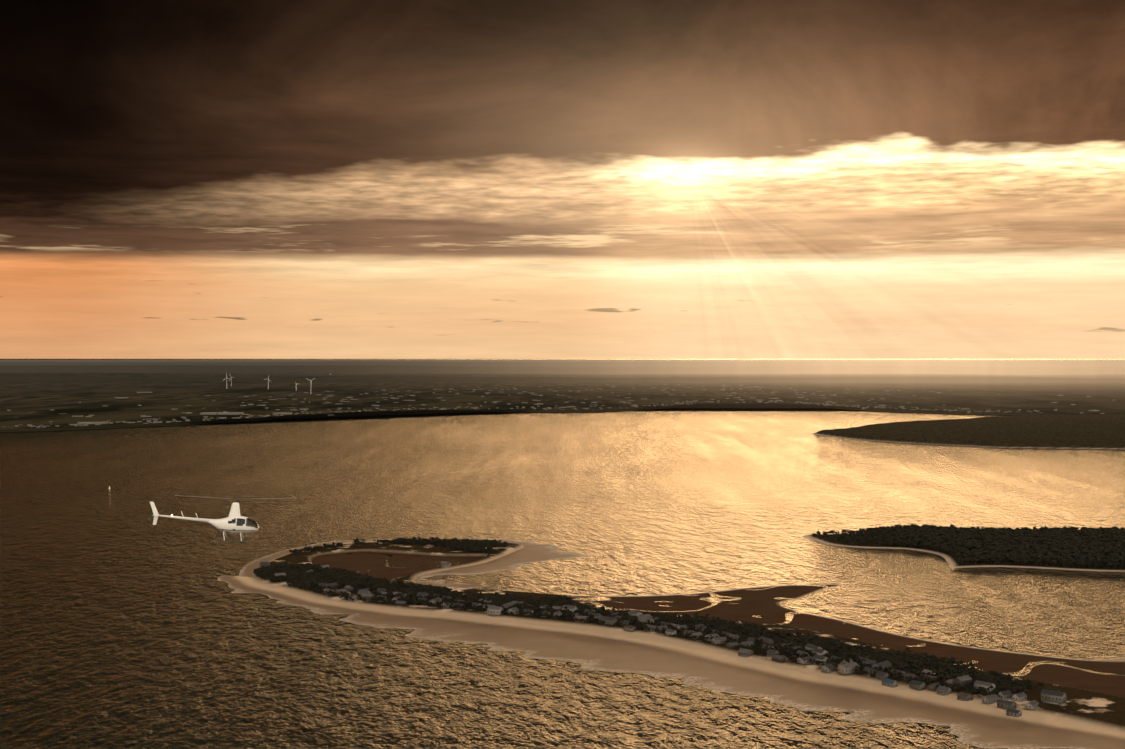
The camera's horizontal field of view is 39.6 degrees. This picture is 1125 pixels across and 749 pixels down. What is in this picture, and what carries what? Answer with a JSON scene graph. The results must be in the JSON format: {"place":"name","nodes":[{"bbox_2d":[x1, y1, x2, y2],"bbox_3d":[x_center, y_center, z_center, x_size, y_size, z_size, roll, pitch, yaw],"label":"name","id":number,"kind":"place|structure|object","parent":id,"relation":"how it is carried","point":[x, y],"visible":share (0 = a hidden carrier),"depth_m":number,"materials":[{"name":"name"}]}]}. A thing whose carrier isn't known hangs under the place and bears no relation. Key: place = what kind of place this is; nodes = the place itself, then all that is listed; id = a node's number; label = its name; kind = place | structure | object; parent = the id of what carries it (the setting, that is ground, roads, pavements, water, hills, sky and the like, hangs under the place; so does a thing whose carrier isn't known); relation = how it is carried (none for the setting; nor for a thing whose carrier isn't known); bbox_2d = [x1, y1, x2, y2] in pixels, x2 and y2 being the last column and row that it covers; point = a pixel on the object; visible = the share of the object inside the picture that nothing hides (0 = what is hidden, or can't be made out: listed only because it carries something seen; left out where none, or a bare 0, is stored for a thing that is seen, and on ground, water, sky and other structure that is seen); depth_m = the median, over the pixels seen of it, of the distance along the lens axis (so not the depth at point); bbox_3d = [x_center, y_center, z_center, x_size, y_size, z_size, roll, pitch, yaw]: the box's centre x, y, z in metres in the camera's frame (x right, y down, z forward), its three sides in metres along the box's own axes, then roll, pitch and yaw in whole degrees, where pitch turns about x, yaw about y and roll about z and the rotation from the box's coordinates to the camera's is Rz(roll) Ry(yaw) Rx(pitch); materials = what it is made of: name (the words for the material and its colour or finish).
{"place":"outdoors","nodes":[
{"label":"outdoors","id":0,"kind":"place"},
{"bbox_2d":[148,495,289,541],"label":"helicopter","id":1,"kind":"object","parent":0,"point":[234,521],"visible":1,"depth_m":130.91,"materials":[{"name":"beige paint"}]},
{"bbox_2d":[224,374,314,390],"bbox_3d":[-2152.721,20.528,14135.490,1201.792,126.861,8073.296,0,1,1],"label":"wind turbines","id":2,"kind":"structure","parent":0,"point":[270,381],"depth_m":11711.79,"materials":[{"name":"white metal"}]},
{"bbox_2d":[3,384,1103,427],"bbox_3d":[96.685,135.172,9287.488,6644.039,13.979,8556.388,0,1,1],"label":"shore buildings","id":3,"kind":"structure","parent":0,"point":[215,413],"depth_m":7585.01,"materials":[{"name":"grey"}]},
{"bbox_2d":[0,359,1124,748],"bbox_3d":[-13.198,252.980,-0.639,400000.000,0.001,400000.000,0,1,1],"label":"sea water","id":4,"kind":"structure","parent":0,"point":[124,623],"depth_m":1939.51,"materials":[{"name":"brown liquid"}]},
{"bbox_2d":[0,360,1124,431],"bbox_3d":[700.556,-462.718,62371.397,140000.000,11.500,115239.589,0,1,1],"label":"terrain","id":5,"kind":"structure","parent":0,"point":[36,403],"depth_m":9500.13,"materials":[{"name":"brown soil"}]},
{"bbox_2d":[0,373,1124,381],"bbox_3d":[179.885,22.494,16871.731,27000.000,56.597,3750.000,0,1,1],"label":"distant land","id":6,"kind":"structure","parent":0,"point":[121,377],"depth_m":15058.72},
{"bbox_2d":[0,365,1124,372],"bbox_3d":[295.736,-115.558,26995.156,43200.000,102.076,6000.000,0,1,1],"label":"terrain ridge","id":7,"kind":"structure","parent":0,"point":[405,368],"depth_m":24042.78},
{"bbox_2d":[0,361,1124,366],"bbox_3d":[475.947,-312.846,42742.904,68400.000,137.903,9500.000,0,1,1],"label":"sea","id":8,"kind":"structure","parent":0,"point":[974,364],"depth_m":38038.35,"materials":[{"name":"liquid"}]},
{"bbox_2d":[0,0,1124,358],"label":"sky","id":9,"kind":"structure","parent":0,"point":[180,179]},
{"bbox_2d":[218,538,1124,748],"bbox_3d":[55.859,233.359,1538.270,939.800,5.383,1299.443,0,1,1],"label":"sand spit","id":10,"kind":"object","parent":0,"point":[1089,713],"depth_m":1348.32,"materials":[{"name":"beige sand"}]},
{"bbox_2d":[253,537,1043,695],"bbox_3d":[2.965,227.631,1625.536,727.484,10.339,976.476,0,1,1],"label":"trees","id":11,"kind":"object","parent":10,"relation":"on","point":[917,664],"visible":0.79,"depth_m":1466.21,"materials":[{"name":"green plant"}]},
{"bbox_2d":[260,562,1066,716],"bbox_3d":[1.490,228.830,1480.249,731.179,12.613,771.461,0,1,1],"label":"houses","id":12,"kind":"structure","parent":10,"relation":"on","point":[1047,696],"depth_m":1291.37,"materials":[{"name":"grey"}]},
{"bbox_2d":[804,534,1124,571],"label":"beach","id":13,"kind":"structure","parent":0,"point":[951,561],"depth_m":1909.07,"materials":[{"name":"beige sand"}]},
{"bbox_2d":[812,524,1124,569],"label":"headland trees","id":14,"kind":"object","parent":13,"relation":"on","point":[1077,546],"visible":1,"depth_m":2048.91,"materials":[{"name":"green plant"}]},
{"bbox_2d":[812,414,1124,448],"bbox_3d":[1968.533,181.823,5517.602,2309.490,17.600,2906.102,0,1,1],"label":"headland forest","id":15,"kind":"object","parent":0,"point":[1100,431],"visible":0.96,"depth_m":4987.18,"materials":[{"name":"green plant"}]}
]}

